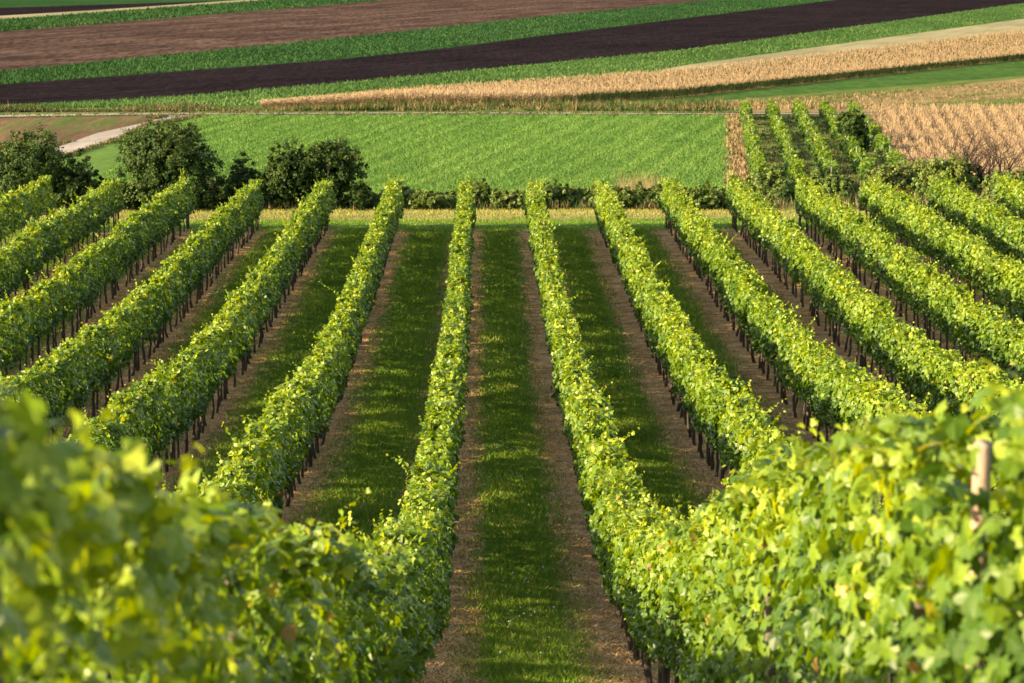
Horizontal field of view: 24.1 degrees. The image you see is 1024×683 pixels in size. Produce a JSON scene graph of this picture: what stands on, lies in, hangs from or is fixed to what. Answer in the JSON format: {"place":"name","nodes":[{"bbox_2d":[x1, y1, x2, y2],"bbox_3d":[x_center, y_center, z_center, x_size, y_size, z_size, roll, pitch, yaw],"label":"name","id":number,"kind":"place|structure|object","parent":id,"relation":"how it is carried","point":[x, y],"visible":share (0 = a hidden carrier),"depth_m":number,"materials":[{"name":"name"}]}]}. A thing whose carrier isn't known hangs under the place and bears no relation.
{"place":"outdoors","nodes":[
{"label":"outdoors","id":0,"kind":"place"},
{"bbox_2d":[0,115,168,157],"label":"fallow ground","id":1,"kind":"structure","parent":0,"point":[75,128],"depth_m":230.25,"materials":[{"name":"soil"}]},
{"bbox_2d":[0,113,167,155],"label":"fallow weeds","id":2,"kind":"object","parent":1,"relation":"on","point":[155,116],"visible":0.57,"depth_m":214.46,"materials":[{"name":"green plant"}]},
{"bbox_2d":[0,0,228,7],"bbox_3d":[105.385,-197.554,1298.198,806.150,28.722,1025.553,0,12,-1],"label":"green field","id":3,"kind":"structure","parent":0,"point":[20,3],"depth_m":947.33,"materials":[{"name":"green plant"}]},
{"bbox_2d":[0,0,232,15],"bbox_3d":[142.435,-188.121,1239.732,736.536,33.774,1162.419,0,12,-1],"label":"ploughed field","id":4,"kind":"structure","parent":0,"point":[25,10],"depth_m":861.60,"materials":[{"name":"soil"}]},
{"bbox_2d":[55,114,194,152],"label":"gravel path","id":5,"kind":"structure","parent":0,"point":[89,140],"depth_m":217.05,"materials":[{"name":"grey gravel"}]},
{"bbox_2d":[0,0,256,18],"bbox_3d":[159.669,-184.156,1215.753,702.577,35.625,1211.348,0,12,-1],"label":"stubble strip","id":6,"kind":"object","parent":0,"point":[42,14],"visible":0.79,"depth_m":819.70,"materials":[{"name":"plant"}]},
{"bbox_2d":[0,0,382,31],"bbox_3d":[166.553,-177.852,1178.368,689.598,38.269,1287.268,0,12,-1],"label":"green field","id":7,"kind":"structure","parent":0,"point":[193,10],"depth_m":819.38,"materials":[{"name":"green plant"}]},
{"bbox_2d":[0,0,706,70],"bbox_3d":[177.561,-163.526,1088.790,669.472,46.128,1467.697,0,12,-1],"label":"ploughed field","id":8,"kind":"structure","parent":0,"point":[128,35],"depth_m":645.51,"materials":[{"name":"soil"}]},
{"bbox_2d":[0,0,422,35],"bbox_3d":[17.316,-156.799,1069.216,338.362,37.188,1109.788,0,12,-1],"label":"tractor line","id":9,"kind":"object","parent":8,"relation":"on","point":[215,17],"visible":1,"depth_m":734.57,"materials":[{"name":"soil"}]},
{"bbox_2d":[3,0,480,41],"bbox_3d":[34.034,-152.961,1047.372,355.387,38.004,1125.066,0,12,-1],"label":"tractor line","id":10,"kind":"object","parent":8,"relation":"on","point":[247,20],"visible":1,"depth_m":704.33,"materials":[{"name":"soil"}]},
{"bbox_2d":[0,0,544,49],"bbox_3d":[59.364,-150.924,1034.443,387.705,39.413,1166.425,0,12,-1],"label":"tractor line","id":11,"kind":"object","parent":8,"relation":"on","point":[277,24],"visible":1,"depth_m":664.11,"materials":[{"name":"soil"}]},
{"bbox_2d":[0,0,598,56],"bbox_3d":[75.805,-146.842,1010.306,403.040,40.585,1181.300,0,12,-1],"label":"tractor line","id":12,"kind":"object","parent":8,"relation":"on","point":[301,28],"visible":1,"depth_m":636.28,"materials":[{"name":"soil"}]},
{"bbox_2d":[6,0,656,63],"bbox_3d":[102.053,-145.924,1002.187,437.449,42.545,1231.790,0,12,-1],"label":"tractor line","id":13,"kind":"object","parent":8,"relation":"on","point":[327,32],"visible":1,"depth_m":601.10,"materials":[{"name":"soil"}]},
{"bbox_2d":[62,113,731,196],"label":"green field","id":14,"kind":"structure","parent":0,"point":[103,158],"depth_m":205.49,"materials":[{"name":"green plant"}]},
{"bbox_2d":[60,111,207,156],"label":"tall grass","id":15,"kind":"structure","parent":14,"relation":"on","point":[113,139],"depth_m":222.09,"materials":[{"name":"plant"}]},
{"bbox_2d":[0,0,830,84],"bbox_3d":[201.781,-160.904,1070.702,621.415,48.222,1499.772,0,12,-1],"label":"green field","id":16,"kind":"structure","parent":0,"point":[602,17],"depth_m":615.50,"materials":[{"name":"green plant"}]},
{"bbox_2d":[0,112,1001,116],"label":"gravel track","id":17,"kind":"structure","parent":0,"point":[348,112],"depth_m":243.38,"materials":[{"name":"grey gravel"}]},
{"bbox_2d":[0,103,1001,210],"bbox_3d":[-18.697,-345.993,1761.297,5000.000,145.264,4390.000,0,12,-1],"label":"ground","id":18,"kind":"structure","parent":0,"point":[570,113],"depth_m":245.49,"materials":[{"name":"green plant"}]},
{"bbox_2d":[0,122,94,207],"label":"tree","id":19,"kind":"object","parent":18,"relation":"on","point":[22,166],"visible":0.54,"depth_m":109.44,"materials":[{"name":"green plant"}]},
{"bbox_2d":[53,151,109,208],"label":"bush","id":20,"kind":"object","parent":18,"relation":"on","point":[76,185],"visible":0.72,"depth_m":109.30,"materials":[{"name":"green plant"}]},
{"bbox_2d":[98,174,137,209],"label":"bush","id":21,"kind":"object","parent":18,"relation":"on","point":[124,186],"visible":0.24,"depth_m":108.53,"materials":[{"name":"green plant"}]},
{"bbox_2d":[109,106,240,210],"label":"tree","id":22,"kind":"object","parent":18,"relation":"on","point":[160,158],"visible":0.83,"depth_m":108.71,"materials":[{"name":"green plant"}]},
{"bbox_2d":[202,175,237,210],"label":"bush","id":23,"kind":"object","parent":18,"relation":"on","point":[222,191],"visible":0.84,"depth_m":108.65,"materials":[{"name":"green plant"}]},
{"bbox_2d":[220,151,263,194],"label":"bush","id":24,"kind":"object","parent":18,"relation":"on","point":[242,176],"visible":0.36,"depth_m":110.37,"materials":[{"name":"green plant"}]},
{"bbox_2d":[257,136,323,210],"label":"tree","id":25,"kind":"object","parent":18,"relation":"on","point":[285,176],"visible":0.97,"depth_m":109.08,"materials":[{"name":"green plant"}]},
{"bbox_2d":[300,136,369,209],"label":"tree","id":26,"kind":"object","parent":18,"relation":"on","point":[337,166],"visible":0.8,"depth_m":108.99,"materials":[{"name":"green plant"}]},
{"bbox_2d":[347,179,375,210],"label":"bush","id":27,"kind":"object","parent":18,"relation":"on","point":[363,197],"visible":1,"depth_m":108.57,"materials":[{"name":"green plant"}]},
{"bbox_2d":[55,195,726,208],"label":"tall grass","id":28,"kind":"structure","parent":18,"relation":"on","point":[641,205],"depth_m":109.15,"materials":[{"name":"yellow plant"}]},
{"bbox_2d":[373,189,410,208],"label":"bush","id":29,"kind":"object","parent":18,"relation":"on","point":[377,198],"visible":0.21,"depth_m":110.27,"materials":[{"name":"green plant"}]},
{"bbox_2d":[402,186,423,207],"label":"bush","id":30,"kind":"object","parent":18,"relation":"on","point":[405,189],"visible":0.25,"depth_m":111.02,"materials":[{"name":"green plant"}]},
{"bbox_2d":[406,189,446,210],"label":"bush","id":31,"kind":"object","parent":18,"relation":"on","point":[426,200],"visible":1,"depth_m":108.80,"materials":[{"name":"green plant"}]},
{"bbox_2d":[429,190,450,209],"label":"bush","id":32,"kind":"object","parent":18,"relation":"on","point":[446,195],"visible":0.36,"depth_m":110.31,"materials":[{"name":"green plant"}]},
{"bbox_2d":[448,189,477,207],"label":"bush","id":33,"kind":"object","parent":18,"relation":"on","point":[452,196],"visible":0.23,"depth_m":109.67,"materials":[{"name":"green plant"}]},
{"bbox_2d":[472,177,499,208],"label":"bush","id":34,"kind":"object","parent":18,"relation":"on","point":[483,192],"visible":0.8,"depth_m":109.94,"materials":[{"name":"green plant"}]},
{"bbox_2d":[488,189,515,209],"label":"bush","id":35,"kind":"object","parent":18,"relation":"on","point":[498,197],"visible":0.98,"depth_m":109.16,"materials":[{"name":"green plant"}]},
{"bbox_2d":[506,188,525,209],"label":"bush","id":36,"kind":"object","parent":18,"relation":"on","point":[519,196],"visible":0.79,"depth_m":109.04,"materials":[{"name":"green plant"}]},
{"bbox_2d":[539,181,558,208],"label":"bush","id":37,"kind":"object","parent":18,"relation":"on","point":[548,195],"visible":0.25,"depth_m":109.98,"materials":[{"name":"green plant"}]},
{"bbox_2d":[541,179,581,208],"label":"bush","id":38,"kind":"object","parent":18,"relation":"on","point":[565,191],"visible":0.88,"depth_m":110.64,"materials":[{"name":"green plant"}]},
{"bbox_2d":[565,187,593,208],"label":"bush","id":39,"kind":"object","parent":18,"relation":"on","point":[584,195],"visible":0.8,"depth_m":110.92,"materials":[{"name":"green plant"}]},
{"bbox_2d":[586,183,621,202],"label":"bush","id":40,"kind":"object","parent":18,"relation":"on","point":[590,190],"visible":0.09,"depth_m":110.87,"materials":[{"name":"green plant"}]},
{"bbox_2d":[612,185,643,209],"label":"bush","id":41,"kind":"object","parent":18,"relation":"on","point":[626,198],"visible":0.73,"depth_m":109.13,"materials":[{"name":"green plant"}]},
{"bbox_2d":[628,180,655,208],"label":"bush","id":42,"kind":"object","parent":18,"relation":"on","point":[641,188],"visible":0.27,"depth_m":111.09,"materials":[{"name":"green plant"}]},
{"bbox_2d":[615,167,673,192],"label":"dry reeds","id":43,"kind":"object","parent":18,"relation":"on","point":[638,179],"visible":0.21,"depth_m":123.74,"materials":[{"name":"brown plant"}]},
{"bbox_2d":[644,179,663,209],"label":"bush","id":44,"kind":"object","parent":18,"relation":"on","point":[657,193],"visible":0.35,"depth_m":109.45,"materials":[{"name":"green plant"}]},
{"bbox_2d":[683,186,705,207],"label":"bush","id":45,"kind":"object","parent":18,"relation":"on","point":[689,190],"visible":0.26,"depth_m":108.73,"materials":[{"name":"green plant"}]},
{"bbox_2d":[687,180,727,209],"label":"bush","id":46,"kind":"object","parent":18,"relation":"on","point":[710,195],"visible":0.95,"depth_m":108.61,"materials":[{"name":"green plant"}]},
{"bbox_2d":[713,186,730,208],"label":"bush","id":47,"kind":"object","parent":18,"relation":"on","point":[723,189],"visible":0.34,"depth_m":109.40,"materials":[{"name":"green plant"}]},
{"bbox_2d":[744,163,795,206],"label":"bush","id":48,"kind":"object","parent":18,"relation":"on","point":[770,180],"visible":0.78,"depth_m":115.22,"materials":[{"name":"green plant"}]},
{"bbox_2d":[789,167,830,187],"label":"bush","id":49,"kind":"object","parent":18,"relation":"on","point":[817,175],"visible":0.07,"depth_m":117.43,"materials":[{"name":"green plant"}]},
{"bbox_2d":[820,174,860,206],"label":"bush","id":50,"kind":"object","parent":18,"relation":"on","point":[837,184],"visible":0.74,"depth_m":115.46,"materials":[{"name":"green plant"}]},
{"bbox_2d":[741,176,994,208],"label":"tall grass","id":51,"kind":"structure","parent":18,"relation":"on","point":[778,204],"depth_m":110.50,"materials":[{"name":"green plant"}]},
{"bbox_2d":[863,161,917,198],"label":"bush","id":52,"kind":"object","parent":18,"relation":"on","point":[884,171],"visible":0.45,"depth_m":124.30,"materials":[{"name":"green plant"}]},
{"bbox_2d":[895,147,927,199],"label":"bush","id":53,"kind":"object","parent":18,"relation":"on","point":[909,164],"visible":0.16,"depth_m":129.17,"materials":[{"name":"green plant"}]},
{"bbox_2d":[878,110,1016,183],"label":"bare shrub","id":54,"kind":"object","parent":18,"relation":"on","point":[972,151],"visible":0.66,"depth_m":122.93,"materials":[{"name":"brown plant"}]},
{"bbox_2d":[911,151,987,197],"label":"bush","id":55,"kind":"object","parent":18,"relation":"on","point":[956,166],"visible":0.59,"depth_m":121.15,"materials":[{"name":"green plant"}]},
{"bbox_2d":[930,127,1023,192],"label":"bare shrub","id":56,"kind":"object","parent":18,"relation":"on","point":[990,169],"visible":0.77,"depth_m":121.15,"materials":[{"name":"brown plant"}]},
{"bbox_2d":[977,166,1023,201],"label":"bush","id":57,"kind":"object","parent":18,"relation":"on","point":[989,185],"visible":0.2,"depth_m":117.48,"materials":[{"name":"green plant"}]},
{"bbox_2d":[2,210,1018,682],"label":"vineyard floor","id":58,"kind":"structure","parent":0,"point":[618,284],"depth_m":70.74,"materials":[{"name":"green plant"}]},
{"bbox_2d":[0,174,57,256],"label":"vine row","id":59,"kind":"object","parent":58,"relation":"on","point":[26,203],"visible":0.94,"depth_m":94.48,"materials":[{"name":"green plant"}]},
{"bbox_2d":[0,178,124,300],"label":"vine row","id":60,"kind":"object","parent":58,"relation":"on","point":[72,225],"visible":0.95,"depth_m":85.28,"materials":[{"name":"green plant"}]},
{"bbox_2d":[0,168,196,392],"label":"vine row","id":61,"kind":"object","parent":58,"relation":"on","point":[154,221],"visible":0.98,"depth_m":74.32,"materials":[{"name":"green plant"}]},
{"bbox_2d":[0,178,263,442],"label":"vine row","id":62,"kind":"object","parent":58,"relation":"on","point":[116,331],"visible":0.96,"depth_m":64.52,"materials":[{"name":"green plant"}]},
{"bbox_2d":[64,178,336,471],"bbox_3d":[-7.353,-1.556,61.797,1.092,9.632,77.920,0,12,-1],"label":"vine row","id":63,"kind":"object","parent":58,"relation":"on","point":[173,392],"visible":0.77,"depth_m":56.80,"materials":[{"name":"green plant"}]},
{"bbox_2d":[2,170,405,682],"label":"vine row","id":64,"kind":"object","parent":58,"relation":"on","point":[271,451],"visible":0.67,"depth_m":48.43,"materials":[{"name":"green plant"}]},
{"bbox_2d":[0,172,476,682],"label":"vine row","id":65,"kind":"object","parent":58,"relation":"on","point":[188,578],"visible":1,"depth_m":7.78,"materials":[{"name":"green plant"}]},
{"bbox_2d":[0,229,1020,682],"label":"straw","id":66,"kind":"object","parent":58,"relation":"on","point":[606,655],"visible":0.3,"depth_m":51.84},
{"bbox_2d":[0,226,1023,682],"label":"grass","id":67,"kind":"structure","parent":58,"relation":"on","point":[518,658],"depth_m":58.30,"materials":[{"name":"green plant"}]},
{"bbox_2d":[479,438,571,658],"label":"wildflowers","id":68,"kind":"object","parent":58,"relation":"on","point":[513,572],"visible":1,"depth_m":35.49,"materials":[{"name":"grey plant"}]},
{"bbox_2d":[523,177,1023,682],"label":"vine row","id":69,"kind":"object","parent":58,"relation":"on","point":[695,597],"visible":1,"depth_m":11.95,"materials":[{"name":"green plant"}]},
{"bbox_2d":[592,178,1020,682],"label":"vine row","id":70,"kind":"object","parent":58,"relation":"on","point":[714,406],"visible":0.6,"depth_m":54.65,"materials":[{"name":"green plant"}]},
{"bbox_2d":[659,177,1020,562],"bbox_3d":[6.923,-1.557,62.578,1.206,9.330,77.005,0,12,-1],"label":"vine row","id":71,"kind":"object","parent":58,"relation":"on","point":[828,384],"visible":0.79,"depth_m":60.44,"materials":[{"name":"green plant"}]},
{"bbox_2d":[725,170,1023,431],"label":"vine row","id":72,"kind":"object","parent":58,"relation":"on","point":[877,329],"visible":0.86,"depth_m":65.09,"materials":[{"name":"green plant"}]},
{"bbox_2d":[789,170,1023,383],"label":"vine row","id":73,"kind":"object","parent":58,"relation":"on","point":[898,269],"visible":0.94,"depth_m":72.97,"materials":[{"name":"green plant"}]},
{"bbox_2d":[857,175,1023,325],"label":"vine row","id":74,"kind":"object","parent":58,"relation":"on","point":[921,225],"visible":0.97,"depth_m":82.23,"materials":[{"name":"green plant"}]},
{"bbox_2d":[925,170,1023,276],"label":"vine row","id":75,"kind":"object","parent":58,"relation":"on","point":[994,221],"visible":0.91,"depth_m":90.32,"materials":[{"name":"green plant"}]},
{"bbox_2d":[991,170,1023,219],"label":"vine row","id":76,"kind":"object","parent":58,"relation":"on","point":[1011,192],"visible":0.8,"depth_m":97.96,"materials":[{"name":"green plant"}]},
{"bbox_2d":[0,0,1023,104],"bbox_3d":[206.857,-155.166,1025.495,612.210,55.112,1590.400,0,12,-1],"label":"ploughed field","id":77,"kind":"structure","parent":0,"point":[148,87],"depth_m":504.86,"materials":[{"name":"soil"}]},
{"bbox_2d":[5,0,983,100],"bbox_3d":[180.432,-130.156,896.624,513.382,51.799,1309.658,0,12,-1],"label":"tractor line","id":78,"kind":"object","parent":77,"relation":"on","point":[496,59],"visible":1,"depth_m":470.49,"materials":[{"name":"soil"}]},
{"bbox_2d":[0,76,1023,114],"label":"verge","id":79,"kind":"structure","parent":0,"point":[912,87],"depth_m":298.10,"materials":[{"name":"green plant"}]},
{"bbox_2d":[0,95,723,112],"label":"verge weeds","id":80,"kind":"object","parent":79,"relation":"on","point":[564,105],"visible":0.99,"depth_m":249.81,"materials":[{"name":"green plant"}]},
{"bbox_2d":[0,110,734,117],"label":"tall grass","id":81,"kind":"structure","parent":79,"relation":"on","point":[408,112],"depth_m":242.86,"materials":[{"name":"green plant"}]},
{"bbox_2d":[682,81,1023,110],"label":"dry weeds","id":82,"kind":"object","parent":79,"relation":"on","point":[761,103],"visible":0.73,"depth_m":301.81,"materials":[{"name":"beige plant"}]},
{"bbox_2d":[1,3,1023,108],"bbox_3d":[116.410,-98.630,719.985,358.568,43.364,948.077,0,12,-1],"label":"field crop","id":83,"kind":"object","parent":0,"point":[219,100],"visible":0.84,"depth_m":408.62,"materials":[{"name":"green plant"}]},
{"bbox_2d":[8,206,1017,231],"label":"headland grass","id":84,"kind":"structure","parent":0,"point":[443,214],"depth_m":104.97,"materials":[{"name":"green plant"}]},
{"bbox_2d":[266,38,1022,106],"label":"maize field soil","id":85,"kind":"structure","parent":0,"point":[721,91],"depth_m":378.31,"materials":[{"name":"brown soil"}]},
{"bbox_2d":[258,29,1023,106],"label":"maize crop","id":86,"kind":"object","parent":85,"relation":"on","point":[732,77],"visible":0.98,"depth_m":367.44,"materials":[{"name":"beige plant"}]},
{"bbox_2d":[728,115,747,176],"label":"dry strip","id":87,"kind":"object","parent":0,"point":[737,169],"visible":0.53,"depth_m":212.32,"materials":[{"name":"brown plant"}]},
{"bbox_2d":[722,113,748,187],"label":"dry weeds","id":88,"kind":"object","parent":87,"relation":"on","point":[741,167],"visible":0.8,"depth_m":205.29,"materials":[{"name":"beige plant"}]},
{"bbox_2d":[601,60,1023,103],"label":"green field","id":89,"kind":"structure","parent":0,"point":[993,70],"depth_m":382.82,"materials":[{"name":"green plant"}]},
{"bbox_2d":[747,115,885,183],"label":"old vineyard floor","id":90,"kind":"structure","parent":0,"point":[794,134],"depth_m":212.30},
{"bbox_2d":[738,100,767,175],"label":"vine row","id":91,"kind":"object","parent":90,"relation":"on","point":[755,154],"visible":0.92,"depth_m":198.46,"materials":[{"name":"green plant"}]},
{"bbox_2d":[765,99,805,177],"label":"vine row","id":92,"kind":"object","parent":90,"relation":"on","point":[792,161],"visible":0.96,"depth_m":200.93,"materials":[{"name":"green plant"}]},
{"bbox_2d":[744,114,885,188],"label":"tall grass","id":93,"kind":"structure","parent":90,"relation":"on","point":[839,154],"depth_m":204.71,"materials":[{"name":"green plant"}]},
{"bbox_2d":[791,99,843,176],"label":"vine row","id":94,"kind":"object","parent":90,"relation":"on","point":[823,157],"visible":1,"depth_m":200.92,"materials":[{"name":"green plant"}]},
{"bbox_2d":[818,97,877,181],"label":"vine row","id":95,"kind":"object","parent":90,"relation":"on","point":[857,154],"visible":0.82,"depth_m":195.37,"materials":[{"name":"green plant"}]},
{"bbox_2d":[836,107,870,151],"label":"tree","id":96,"kind":"object","parent":90,"relation":"on","point":[855,125],"visible":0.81,"depth_m":203.93,"materials":[{"name":"green plant"}]},
{"bbox_2d":[844,101,907,167],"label":"vine row","id":97,"kind":"object","parent":90,"relation":"on","point":[882,144],"visible":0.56,"depth_m":198.82,"materials":[{"name":"green plant"}]},
{"bbox_2d":[646,19,1023,78],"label":"stubble strip","id":98,"kind":"object","parent":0,"point":[1010,25],"visible":0.45,"depth_m":553.57,"materials":[{"name":"beige plant"}]},
{"bbox_2d":[752,78,1023,112],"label":"dry strip","id":99,"kind":"object","parent":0,"point":[915,94],"visible":0.44,"depth_m":321.94,"materials":[{"name":"beige plant"}]},
{"bbox_2d":[882,115,1023,155],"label":"maize field soil","id":100,"kind":"structure","parent":0,"point":[949,130],"depth_m":225.52,"materials":[{"name":"brown soil"}]},
{"bbox_2d":[867,101,1023,191],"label":"dry maize","id":101,"kind":"object","parent":100,"relation":"on","point":[1010,120],"visible":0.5,"depth_m":216.60,"materials":[{"name":"beige plant"}]}
]}

